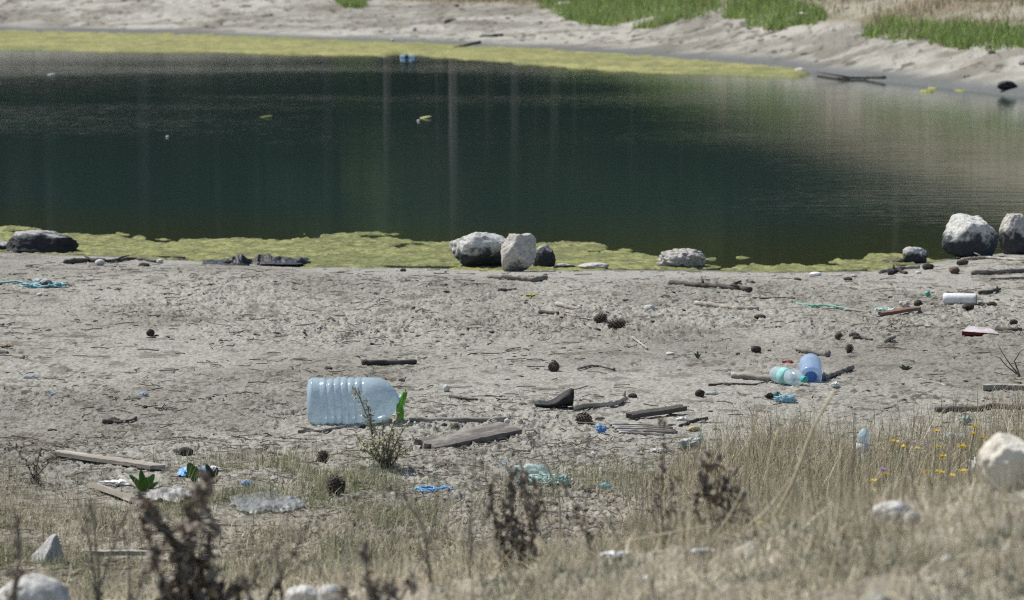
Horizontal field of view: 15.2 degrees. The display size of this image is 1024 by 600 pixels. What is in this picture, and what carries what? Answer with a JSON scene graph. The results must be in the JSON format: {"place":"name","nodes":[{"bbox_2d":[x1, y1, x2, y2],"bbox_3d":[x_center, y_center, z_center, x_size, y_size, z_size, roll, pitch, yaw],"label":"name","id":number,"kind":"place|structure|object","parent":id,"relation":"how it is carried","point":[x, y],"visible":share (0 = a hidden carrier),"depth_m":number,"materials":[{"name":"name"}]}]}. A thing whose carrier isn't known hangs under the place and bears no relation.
{"place":"outdoors","nodes":[
{"label":"outdoors","id":0,"kind":"place"},
{"bbox_2d":[0,433,982,599],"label":"mixed short grass","id":1,"kind":"structure","parent":0,"point":[243,465],"depth_m":10.39,"materials":[{"name":"plant"}]},
{"bbox_2d":[0,0,1023,599],"bbox_3d":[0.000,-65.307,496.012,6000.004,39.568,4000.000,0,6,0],"label":"ground","id":2,"kind":"structure","parent":0,"point":[838,46],"depth_m":14.70,"materials":[{"name":"sand"}]},
{"bbox_2d":[3,508,24,599],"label":"dead weed","id":3,"kind":"object","parent":2,"relation":"on","point":[17,575],"visible":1,"depth_m":6.08,"materials":[{"name":"plant"}]},
{"bbox_2d":[0,280,66,287],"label":"rope tangle","id":4,"kind":"object","parent":2,"relation":"on","point":[55,284],"visible":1,"depth_m":17.10,"materials":[{"name":"plastic"}]},
{"bbox_2d":[9,443,60,486],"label":"shrub","id":5,"kind":"object","parent":2,"relation":"on","point":[36,474],"visible":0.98,"depth_m":11.06,"materials":[{"name":"brown plant"}]},
{"bbox_2d":[0,573,71,599],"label":"rock","id":6,"kind":"object","parent":2,"relation":"on","point":[36,586],"visible":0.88,"depth_m":6.80,"materials":[{"name":"white stone"}]},
{"bbox_2d":[31,534,64,564],"bbox_3d":[-1.177,0.630,9.716,0.088,0.076,0.070,0,6,0],"label":"rock","id":7,"kind":"object","parent":2,"relation":"on","point":[52,542],"visible":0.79,"depth_m":9.71,"materials":[{"name":"stone"}]},
{"bbox_2d":[75,497,126,599],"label":"dead weed","id":8,"kind":"object","parent":2,"relation":"on","point":[98,592],"visible":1,"depth_m":6.87,"materials":[{"name":"plant"}]},
{"bbox_2d":[53,449,164,468],"bbox_3d":[-1.210,0.475,11.462,0.447,0.014,0.051,6,8,37],"label":"plank","id":9,"kind":"object","parent":2,"relation":"on","point":[99,458],"visible":0.96,"depth_m":11.44,"materials":[{"name":"brown wood"}]},
{"bbox_2d":[63,255,156,263],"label":"branch","id":10,"kind":"object","parent":2,"relation":"on","point":[86,259],"visible":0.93,"depth_m":18.64,"materials":[{"name":"brown wood"}]},
{"bbox_2d":[98,479,131,486],"bbox_3d":[-1.130,0.529,11.066,0.124,0.023,0.111,-2,6,-21],"label":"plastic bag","id":11,"kind":"object","parent":2,"relation":"on","point":[117,482],"visible":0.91,"depth_m":11.06,"materials":[{"name":"white plastic"}]},
{"bbox_2d":[90,482,140,503],"bbox_3d":[-1.115,0.545,10.831,0.041,0.016,0.324,16,-3,-27],"label":"plank","id":12,"kind":"object","parent":2,"relation":"on","point":[111,491],"visible":0.88,"depth_m":10.82,"materials":[{"name":"brown wood"}]},
{"bbox_2d":[92,550,164,555],"bbox_3d":[-0.971,0.638,9.697,0.190,0.014,0.020,0,6,6],"label":"plank","id":13,"kind":"object","parent":2,"relation":"on","point":[122,553],"visible":0.61,"depth_m":9.69,"materials":[{"name":"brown wood"}]},
{"bbox_2d":[119,524,151,599],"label":"dead weed","id":14,"kind":"object","parent":2,"relation":"on","point":[140,584],"visible":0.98,"depth_m":6.48,"materials":[{"name":"plant"}]},
{"bbox_2d":[129,470,158,491],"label":"leafy plant","id":15,"kind":"object","parent":2,"relation":"on","point":[143,483],"visible":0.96,"depth_m":10.90,"materials":[{"name":"green plant"}]},
{"bbox_2d":[146,485,191,501],"bbox_3d":[-0.953,0.540,10.783,0.157,0.029,0.250,0,6,0],"label":"cloth","id":16,"kind":"object","parent":2,"relation":"on","point":[163,492],"visible":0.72,"depth_m":10.77,"materials":[{"name":"fabric"}]},
{"bbox_2d":[185,462,198,480],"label":"leafy plant","id":17,"kind":"object","parent":2,"relation":"on","point":[190,466],"visible":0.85,"depth_m":11.10,"materials":[{"name":"green plant"}]},
{"bbox_2d":[132,468,258,599],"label":"dead weed","id":18,"kind":"object","parent":2,"relation":"on","point":[185,559],"visible":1,"depth_m":6.26,"materials":[{"name":"plant"}]},
{"bbox_2d":[205,464,220,482],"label":"leafy plant","id":19,"kind":"object","parent":2,"relation":"on","point":[213,474],"visible":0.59,"depth_m":11.06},
{"bbox_2d":[203,253,308,265],"bbox_3d":[-1.267,-0.187,18.956,0.514,0.077,0.394,0,6,0],"label":"plastic sheet","id":20,"kind":"object","parent":2,"relation":"on","point":[267,259],"visible":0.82,"depth_m":18.95,"materials":[{"name":"plastic"}]},
{"bbox_2d":[228,491,306,512],"bbox_3d":[-0.690,0.558,10.680,0.224,0.025,0.355,-2,6,-21],"label":"plastic sheet","id":21,"kind":"object","parent":2,"relation":"on","point":[280,505],"visible":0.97,"depth_m":10.61,"materials":[{"name":"grey"}]},
{"bbox_2d":[227,531,319,599],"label":"dead weed","id":22,"kind":"object","parent":2,"relation":"on","point":[277,584],"visible":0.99,"depth_m":6.27,"materials":[{"name":"plant"}]},
{"bbox_2d":[285,585,317,599],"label":"rock","id":23,"kind":"object","parent":2,"relation":"on","point":[313,590],"visible":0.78,"depth_m":6.99,"materials":[{"name":"white stone"}]},
{"bbox_2d":[295,425,346,433],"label":"twig","id":24,"kind":"object","parent":2,"relation":"on","point":[320,430],"visible":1,"depth_m":12.17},
{"bbox_2d":[316,450,329,462],"bbox_3d":[-0.565,0.469,11.474,0.037,0.047,0.042,-30,54,-20],"label":"pine cone","id":25,"kind":"object","parent":2,"relation":"on","point":[323,455],"visible":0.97,"depth_m":11.46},
{"bbox_2d":[317,584,343,599],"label":"rock","id":26,"kind":"object","parent":2,"relation":"on","point":[331,589],"visible":0.68,"depth_m":6.89,"materials":[{"name":"white stone"}]},
{"bbox_2d":[326,474,343,494],"bbox_3d":[-0.500,0.521,10.838,0.057,0.056,0.058,7,7,-29],"label":"pine cone","id":27,"kind":"object","parent":2,"relation":"on","point":[334,484],"visible":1,"depth_m":10.83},
{"bbox_2d":[0,449,682,599],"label":"green short grass","id":28,"kind":"structure","parent":2,"relation":"on","point":[317,491],"depth_m":10.53,"materials":[{"name":"plant"}]},
{"bbox_2d":[307,377,405,424],"bbox_3d":[-0.503,0.325,12.400,0.318,0.154,0.153,0,6,-2],"label":"water bottle","id":29,"kind":"object","parent":2,"relation":"on","point":[331,400],"visible":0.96,"depth_m":12.34,"materials":[{"name":"clear plastic"}]},
{"bbox_2d":[329,539,420,599],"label":"dead weed","id":30,"kind":"object","parent":2,"relation":"on","point":[372,590],"visible":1,"depth_m":6.06,"materials":[{"name":"plant"}]},
{"bbox_2d":[350,386,416,468],"bbox_3d":[-0.379,0.381,11.350,0.202,0.258,0.232,0,6,0],"label":"shrub","id":31,"kind":"object","parent":2,"relation":"on","point":[386,457],"visible":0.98,"depth_m":11.34,"materials":[{"name":"green plant"}]},
{"bbox_2d":[361,359,416,364],"bbox_3d":[-0.450,0.227,14.075,0.208,0.023,0.026,-2,6,-16],"label":"strip","id":32,"kind":"object","parent":2,"relation":"on","point":[384,362],"visible":1,"depth_m":14.07,"materials":[{"name":"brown wood"}]},
{"bbox_2d":[396,391,406,419],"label":"green leafy plant","id":33,"kind":"object","parent":2,"relation":"on","point":[399,406],"visible":0.91,"depth_m":12.36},
{"bbox_2d":[384,480,438,584],"bbox_3d":[-0.183,0.451,6.976,0.100,0.248,0.039,0,6,0],"label":"dead weed","id":34,"kind":"object","parent":2,"relation":"on","point":[425,559],"visible":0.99,"depth_m":6.97,"materials":[{"name":"plant"}]},
{"bbox_2d":[414,485,452,491],"bbox_3d":[-0.222,0.537,10.947,0.110,0.015,0.070,-3,6,-25],"label":"cord","id":35,"kind":"object","parent":2,"relation":"on","point":[443,487],"visible":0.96,"depth_m":10.94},
{"bbox_2d":[409,416,505,422],"bbox_3d":[-0.175,0.389,12.433,0.317,0.026,0.031,-1,6,-5],"label":"pole","id":36,"kind":"object","parent":2,"relation":"on","point":[461,419],"visible":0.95,"depth_m":12.43,"materials":[{"name":"wood"}]},
{"bbox_2d":[414,422,521,450],"bbox_3d":[-0.135,0.425,11.966,0.081,0.021,0.465,21,18,32],"label":"plank","id":37,"kind":"object","parent":2,"relation":"on","point":[484,433],"visible":0.99,"depth_m":11.95,"materials":[{"name":"wood"}]},
{"bbox_2d":[466,448,475,578],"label":"dead weed","id":38,"kind":"object","parent":2,"relation":"on","point":[471,541],"visible":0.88,"depth_m":6.96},
{"bbox_2d":[5,427,945,599],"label":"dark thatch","id":39,"kind":"object","parent":2,"relation":"on","point":[374,486],"visible":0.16,"depth_m":10.59,"materials":[{"name":"brown plant"}]},
{"bbox_2d":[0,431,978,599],"bbox_3d":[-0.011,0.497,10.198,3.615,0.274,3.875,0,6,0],"label":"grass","id":40,"kind":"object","parent":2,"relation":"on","point":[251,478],"depth_m":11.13,"materials":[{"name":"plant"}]},
{"bbox_2d":[5,275,1015,508],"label":"beach tufts","id":41,"kind":"object","parent":2,"relation":"on","point":[494,379],"visible":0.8,"depth_m":13.49,"materials":[{"name":"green plant"}]},
{"bbox_2d":[0,265,1021,574],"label":"dark crumbs","id":42,"kind":"object","parent":2,"relation":"on","point":[434,383],"visible":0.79,"depth_m":14.64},
{"bbox_2d":[490,531,532,599],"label":"straw stalk","id":43,"kind":"object","parent":2,"relation":"on","point":[513,579],"visible":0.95,"depth_m":6.47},
{"bbox_2d":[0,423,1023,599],"bbox_3d":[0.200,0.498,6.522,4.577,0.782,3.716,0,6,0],"label":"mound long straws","id":44,"kind":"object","parent":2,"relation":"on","point":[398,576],"visible":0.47,"depth_m":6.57,"materials":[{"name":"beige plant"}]},
{"bbox_2d":[0,268,1023,569],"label":"silt clods","id":45,"kind":"object","parent":2,"relation":"on","point":[504,370],"visible":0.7,"depth_m":14.35,"materials":[{"name":"soil"}]},
{"bbox_2d":[0,261,1023,571],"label":"beach litter","id":46,"kind":"object","parent":2,"relation":"on","point":[436,275],"visible":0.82,"depth_m":14.60,"materials":[{"name":"brown plant"}]},
{"bbox_2d":[0,0,1023,77],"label":"bank clods","id":47,"kind":"object","parent":2,"relation":"on","point":[964,76],"visible":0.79,"depth_m":55.21,"materials":[{"name":"soil"}]},
{"bbox_2d":[483,463,546,572],"bbox_3d":[0.005,0.435,7.474,0.127,0.240,0.083,0,6,0],"label":"dead weed","id":48,"kind":"object","parent":2,"relation":"on","point":[506,523],"visible":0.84,"depth_m":7.47,"materials":[{"name":"plant"}]},
{"bbox_2d":[487,274,547,281],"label":"branch","id":49,"kind":"object","parent":2,"relation":"on","point":[536,278],"visible":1,"depth_m":17.55,"materials":[{"name":"wood"}]},
{"bbox_2d":[501,233,535,271],"bbox_3d":[0.031,-0.225,18.503,0.172,0.196,0.138,0,6,0],"label":"rock","id":50,"kind":"object","parent":2,"relation":"on","point":[518,251],"visible":0.98,"depth_m":18.46,"materials":[{"name":"stone"}]},
{"bbox_2d":[513,463,552,475],"bbox_3d":[0.056,0.496,11.173,0.138,0.046,0.110,0,6,0],"label":"film scrap","id":51,"kind":"object","parent":2,"relation":"on","point":[536,469],"visible":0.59,"depth_m":11.15,"materials":[{"name":"white"}]},
{"bbox_2d":[513,472,572,484],"bbox_3d":[0.090,0.514,11.072,0.173,0.029,0.107,0,6,0],"label":"net","id":52,"kind":"object","parent":2,"relation":"on","point":[562,478],"visible":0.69,"depth_m":11.05,"materials":[{"name":"plastic"}]},
{"bbox_2d":[68,440,1023,599],"bbox_3d":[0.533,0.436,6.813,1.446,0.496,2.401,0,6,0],"label":"dry grass","id":53,"kind":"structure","parent":2,"relation":"on","point":[872,556],"depth_m":6.57,"materials":[{"name":"plant"}]},
{"bbox_2d":[537,449,560,553],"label":"straw stalk","id":54,"kind":"object","parent":2,"relation":"on","point":[559,504],"visible":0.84,"depth_m":9.09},
{"bbox_2d":[534,388,573,407],"bbox_3d":[0.145,0.327,12.832,0.142,0.065,0.073,0,6,0],"label":"shoe","id":55,"kind":"object","parent":2,"relation":"on","point":[565,398],"visible":1,"depth_m":12.81,"materials":[{"name":"black rubber"}]},
{"bbox_2d":[552,459,595,560],"bbox_3d":[0.124,0.421,7.383,0.097,0.234,0.052,0,6,0],"label":"dead weed","id":56,"kind":"object","parent":2,"relation":"on","point":[578,516],"visible":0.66,"depth_m":7.38,"materials":[{"name":"plant"}]},
{"bbox_2d":[575,412,592,424],"bbox_3d":[0.234,0.388,12.434,0.055,0.053,0.049,13,9,24],"label":"pine cone","id":57,"kind":"object","parent":2,"relation":"on","point":[584,417],"visible":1,"depth_m":12.42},
{"bbox_2d":[572,390,627,409],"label":"branch","id":58,"kind":"object","parent":2,"relation":"on","point":[587,405],"visible":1,"depth_m":12.86,"materials":[{"name":"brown wood"}]},
{"bbox_2d":[607,318,625,329],"bbox_3d":[0.416,0.098,15.309,0.076,0.056,0.068,-4,6,0],"label":"pine cone","id":59,"kind":"object","parent":2,"relation":"on","point":[616,323],"visible":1,"depth_m":15.29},
{"bbox_2d":[610,422,670,426],"bbox_3d":[0.413,0.402,12.365,0.200,0.013,0.027,1,6,11],"label":"wood strip","id":60,"kind":"object","parent":2,"relation":"on","point":[640,424],"visible":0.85,"depth_m":12.37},
{"bbox_2d":[619,431,663,435],"bbox_3d":[0.410,0.422,12.156,0.147,0.012,0.013,2,6,16],"label":"wood strip","id":61,"kind":"object","parent":2,"relation":"on","point":[643,433],"visible":0.98,"depth_m":12.15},
{"bbox_2d":[639,420,649,549],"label":"stalk","id":62,"kind":"object","parent":2,"relation":"on","point":[642,466],"visible":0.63,"depth_m":7.78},
{"bbox_2d":[614,426,675,430],"bbox_3d":[0.425,0.412,12.265,0.198,0.014,0.025,1,6,12],"label":"wood strip","id":63,"kind":"object","parent":2,"relation":"on","point":[637,428],"visible":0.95,"depth_m":12.27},
{"bbox_2d":[617,429,677,433],"bbox_3d":[0.430,0.417,12.211,0.194,0.013,0.018,1,6,6],"label":"wood strip","id":64,"kind":"object","parent":2,"relation":"on","point":[649,430],"visible":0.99,"depth_m":12.21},
{"bbox_2d":[626,404,686,418],"bbox_3d":[0.474,0.367,12.633,0.250,0.019,0.028,-7,20,-39],"label":"plank","id":65,"kind":"object","parent":2,"relation":"on","point":[656,411],"visible":1,"depth_m":12.62,"materials":[{"name":"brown wood"}]},
{"bbox_2d":[645,417,682,549],"bbox_3d":[0.297,0.377,7.566,0.076,0.301,0.057,-1,6,-11],"label":"dead weed","id":66,"kind":"object","parent":2,"relation":"on","point":[660,480],"visible":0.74,"depth_m":7.56,"materials":[{"name":"plant"}]},
{"bbox_2d":[615,523,719,561],"bbox_3d":[0.282,0.440,6.975,0.191,0.071,0.004,0,6,0],"label":"straw stalk","id":67,"kind":"object","parent":2,"relation":"on","point":[660,535],"visible":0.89,"depth_m":6.97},
{"bbox_2d":[677,437,702,447],"bbox_3d":[0.551,0.441,11.881,0.082,0.039,0.068,2,6,18],"label":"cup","id":68,"kind":"object","parent":2,"relation":"on","point":[686,443],"visible":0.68,"depth_m":11.86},
{"bbox_2d":[392,0,1023,30],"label":"dry grass","id":69,"kind":"structure","parent":2,"relation":"on","point":[1020,4],"depth_m":46.99,"materials":[{"name":"plant"}]},
{"bbox_2d":[669,277,752,291],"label":"branch","id":70,"kind":"object","parent":2,"relation":"on","point":[734,285],"visible":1,"depth_m":17.10,"materials":[{"name":"brown wood"}]},
{"bbox_2d":[685,449,758,538],"bbox_3d":[0.398,0.381,7.272,0.148,0.210,0.072,-2,6,-23],"label":"dead weed","id":71,"kind":"object","parent":2,"relation":"on","point":[706,487],"visible":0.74,"depth_m":7.26,"materials":[{"name":"plant"}]},
{"bbox_2d":[694,298,758,309],"bbox_3d":[0.901,0.022,16.190,0.072,0.034,0.352,-5,7,-40],"label":"log","id":72,"kind":"object","parent":2,"relation":"on","point":[703,302],"visible":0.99,"depth_m":16.18,"materials":[{"name":"brown wood"}]},
{"bbox_2d":[710,487,743,551],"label":"straw stalk","id":73,"kind":"object","parent":2,"relation":"on","point":[724,522],"visible":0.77,"depth_m":6.87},
{"bbox_2d":[743,410,756,517],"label":"straw stalk","id":74,"kind":"object","parent":2,"relation":"on","point":[748,446],"visible":0.83,"depth_m":7.46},
{"bbox_2d":[731,372,773,381],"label":"branch","id":75,"kind":"object","parent":2,"relation":"on","point":[748,376],"visible":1,"depth_m":13.66,"materials":[{"name":"brown wood"}]},
{"bbox_2d":[747,478,792,527],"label":"straw stalk","id":76,"kind":"object","parent":2,"relation":"on","point":[784,487],"visible":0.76,"depth_m":7.07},
{"bbox_2d":[766,422,780,511],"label":"straw stalk","id":77,"kind":"object","parent":2,"relation":"on","point":[771,451],"visible":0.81,"depth_m":7.56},
{"bbox_2d":[773,394,797,402],"bbox_3d":[0.927,0.334,13.034,0.086,0.030,0.069,0,6,0],"label":"plastic scrap","id":78,"kind":"object","parent":2,"relation":"on","point":[787,398],"visible":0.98,"depth_m":13.01,"materials":[{"name":"blue"}]},
{"bbox_2d":[769,366,807,385],"bbox_3d":[0.980,0.270,13.527,0.059,0.058,0.206,-3,6,-28],"label":"water bottle","id":79,"kind":"object","parent":2,"relation":"on","point":[787,376],"visible":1,"depth_m":13.50,"materials":[{"name":"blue plastic"}]},
{"bbox_2d":[767,391,834,523],"bbox_3d":[0.542,0.312,7.264,0.137,0.282,0.007,0,6,0],"label":"straw stalk","id":80,"kind":"object","parent":2,"relation":"on","point":[806,446],"visible":0.67,"depth_m":7.26,"materials":[{"name":"plant"}]},
{"bbox_2d":[799,353,821,382],"bbox_3d":[1.065,0.246,13.702,0.082,0.082,0.228,0,15,4],"label":"water bottle","id":81,"kind":"object","parent":2,"relation":"on","point":[810,366],"visible":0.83,"depth_m":13.61,"materials":[{"name":"blue plastic"}]},
{"bbox_2d":[795,346,830,356],"bbox_3d":[1.128,0.194,14.482,0.037,0.030,0.231,-3,6,-28],"label":"log","id":82,"kind":"object","parent":2,"relation":"on","point":[818,352],"visible":0.93,"depth_m":14.44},
{"bbox_2d":[603,371,1023,554],"bbox_3d":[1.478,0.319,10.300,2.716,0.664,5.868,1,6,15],"label":"tall dry grass","id":83,"kind":"structure","parent":2,"relation":"on","point":[801,439],"depth_m":11.24,"materials":[{"name":"plant"}]},
{"bbox_2d":[827,364,854,377],"bbox_3d":[1.177,0.258,13.831,0.026,0.022,0.303,2,6,22],"label":"stick","id":84,"kind":"object","parent":2,"relation":"on","point":[841,370],"visible":1,"depth_m":13.85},
{"bbox_2d":[838,434,846,532],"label":"dry stem","id":85,"kind":"object","parent":2,"relation":"on","point":[841,472],"visible":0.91,"depth_m":6.66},
{"bbox_2d":[817,72,885,78],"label":"branch","id":86,"kind":"object","parent":2,"relation":"on","point":[863,77],"visible":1,"depth_m":42.19,"materials":[{"name":"brown wood"}]},
{"bbox_2d":[856,428,869,456],"bbox_3d":[1.041,0.435,11.395,0.041,0.108,0.041,4,6,0],"label":"water bottle","id":87,"kind":"object","parent":2,"relation":"on","point":[863,431],"visible":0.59,"depth_m":11.38,"materials":[{"name":"clear plastic"}]},
{"bbox_2d":[859,592,889,599],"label":"rock","id":88,"kind":"object","parent":2,"relation":"on","point":[871,595],"visible":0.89,"depth_m":5.53,"materials":[{"name":"grey stone"}]},
{"bbox_2d":[871,501,912,521],"bbox_3d":[0.662,0.372,6.691,0.072,0.044,0.057,0,6,0],"label":"rock","id":89,"kind":"object","parent":2,"relation":"on","point":[898,504],"visible":0.68,"depth_m":6.67,"materials":[{"name":"white stone"}]},
{"bbox_2d":[878,265,919,273],"bbox_3d":[1.834,-0.147,18.404,0.078,0.024,0.347,5,7,39],"label":"stick","id":90,"kind":"object","parent":2,"relation":"on","point":[900,267],"visible":0.78,"depth_m":18.50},
{"bbox_2d":[878,306,920,315],"bbox_3d":[1.608,0.044,15.919,0.241,0.016,0.031,-7,15,-40],"label":"plank","id":91,"kind":"object","parent":2,"relation":"on","point":[900,310],"visible":1,"depth_m":15.91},
{"bbox_2d":[943,293,976,304],"bbox_3d":[1.909,-0.004,16.356,0.142,0.049,0.049,1,6,14],"label":"spray can","id":92,"kind":"object","parent":2,"relation":"on","point":[955,298],"visible":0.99,"depth_m":16.34,"materials":[{"name":"white metal"}]},
{"bbox_2d":[942,213,998,257],"bbox_3d":[2.302,-0.312,19.270,0.287,0.242,0.215,0,6,0],"label":"rock","id":93,"kind":"object","parent":2,"relation":"on","point":[965,235],"visible":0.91,"depth_m":19.20,"materials":[{"name":"stone"}]},
{"bbox_2d":[934,403,1023,412],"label":"log","id":94,"kind":"object","parent":2,"relation":"on","point":[939,410],"visible":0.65,"depth_m":12.73,"materials":[{"name":"brown wood"}]},
{"bbox_2d":[962,325,998,334],"bbox_3d":[1.839,0.120,15.098,0.144,0.030,0.088,0,6,4],"label":"carton","id":95,"kind":"object","parent":2,"relation":"on","point":[972,330],"visible":1,"depth_m":15.08,"materials":[{"name":"cardboard"}]},
{"bbox_2d":[961,252,1023,260],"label":"branch","id":96,"kind":"object","parent":2,"relation":"on","point":[988,257],"visible":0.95,"depth_m":19.01,"materials":[{"name":"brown wood"}]},
{"bbox_2d":[970,268,1023,274],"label":"pole","id":97,"kind":"object","parent":2,"relation":"on","point":[980,271],"visible":1,"depth_m":17.84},
{"bbox_2d":[978,432,1023,492],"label":"rock","id":98,"kind":"object","parent":2,"relation":"on","point":[1002,447],"visible":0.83,"depth_m":6.82,"materials":[{"name":"beige stone"}]},
{"bbox_2d":[982,383,1023,390],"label":"plank","id":99,"kind":"object","parent":2,"relation":"on","point":[999,386],"visible":0.86,"depth_m":13.26,"materials":[{"name":"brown wood"}]},
{"bbox_2d":[997,81,1017,89],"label":"rock","id":100,"kind":"object","parent":2,"relation":"on","point":[1004,85],"visible":1,"depth_m":38.36,"materials":[{"name":"black stone"}]},
{"bbox_2d":[995,341,1023,375],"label":"shrub","id":101,"kind":"object","parent":2,"relation":"on","point":[1016,372],"visible":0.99,"depth_m":13.74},
{"bbox_2d":[998,213,1023,254],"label":"rock","id":102,"kind":"object","parent":2,"relation":"on","point":[1011,235],"visible":0.93,"depth_m":19.45,"materials":[{"name":"stone"}]},
{"bbox_2d":[0,49,1023,271],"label":"water","id":103,"kind":"structure","parent":0,"point":[811,169],"depth_m":28.23,"materials":[{"name":"liquid"}]},
{"bbox_2d":[0,30,808,76],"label":"algae mat","id":104,"kind":"object","parent":103,"relation":"on","point":[63,40],"visible":0.38,"depth_m":52.01,"materials":[{"name":"plant"}]},
{"bbox_2d":[0,225,944,272],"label":"algae mat","id":105,"kind":"object","parent":103,"relation":"on","point":[350,250],"visible":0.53,"depth_m":19.62,"materials":[{"name":"plant"}]},
{"bbox_2d":[6,230,78,252],"bbox_3d":[-2.419,-0.290,19.743,0.392,0.144,0.235,0,6,0],"label":"rock","id":106,"kind":"object","parent":105,"relation":"on","point":[39,241],"visible":0.81,"depth_m":19.67,"materials":[{"name":"stone"}]},
{"bbox_2d":[449,232,505,266],"bbox_3d":[-0.146,-0.236,18.875,0.328,0.208,0.213,0,6,0],"label":"rock","id":107,"kind":"object","parent":105,"relation":"on","point":[476,249],"visible":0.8,"depth_m":18.80,"materials":[{"name":"stone"}]},
{"bbox_2d":[533,244,555,266],"bbox_3d":[0.157,-0.205,18.858,0.117,0.142,0.094,0,6,0],"label":"rock","id":108,"kind":"object","parent":105,"relation":"on","point":[545,255],"visible":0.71,"depth_m":18.82,"materials":[{"name":"stone"}]},
{"bbox_2d":[578,262,608,268],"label":"rock","id":109,"kind":"object","parent":105,"relation":"on","point":[593,265],"visible":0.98,"depth_m":18.72,"materials":[{"name":"stone"}]},
{"bbox_2d":[657,248,706,266],"bbox_3d":[0.833,-0.191,18.863,0.250,0.128,0.175,0,6,0],"label":"rock","id":110,"kind":"object","parent":105,"relation":"on","point":[684,257],"visible":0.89,"depth_m":18.81,"materials":[{"name":"stone"}]},
{"bbox_2d":[902,247,926,262],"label":"rock","id":111,"kind":"object","parent":105,"relation":"on","point":[915,254],"visible":0.94,"depth_m":19.07,"materials":[{"name":"stone"}]},
{"bbox_2d":[335,0,1023,52],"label":"green grass","id":112,"kind":"structure","parent":0,"point":[961,34],"depth_m":50.37,"materials":[{"name":"plant"}]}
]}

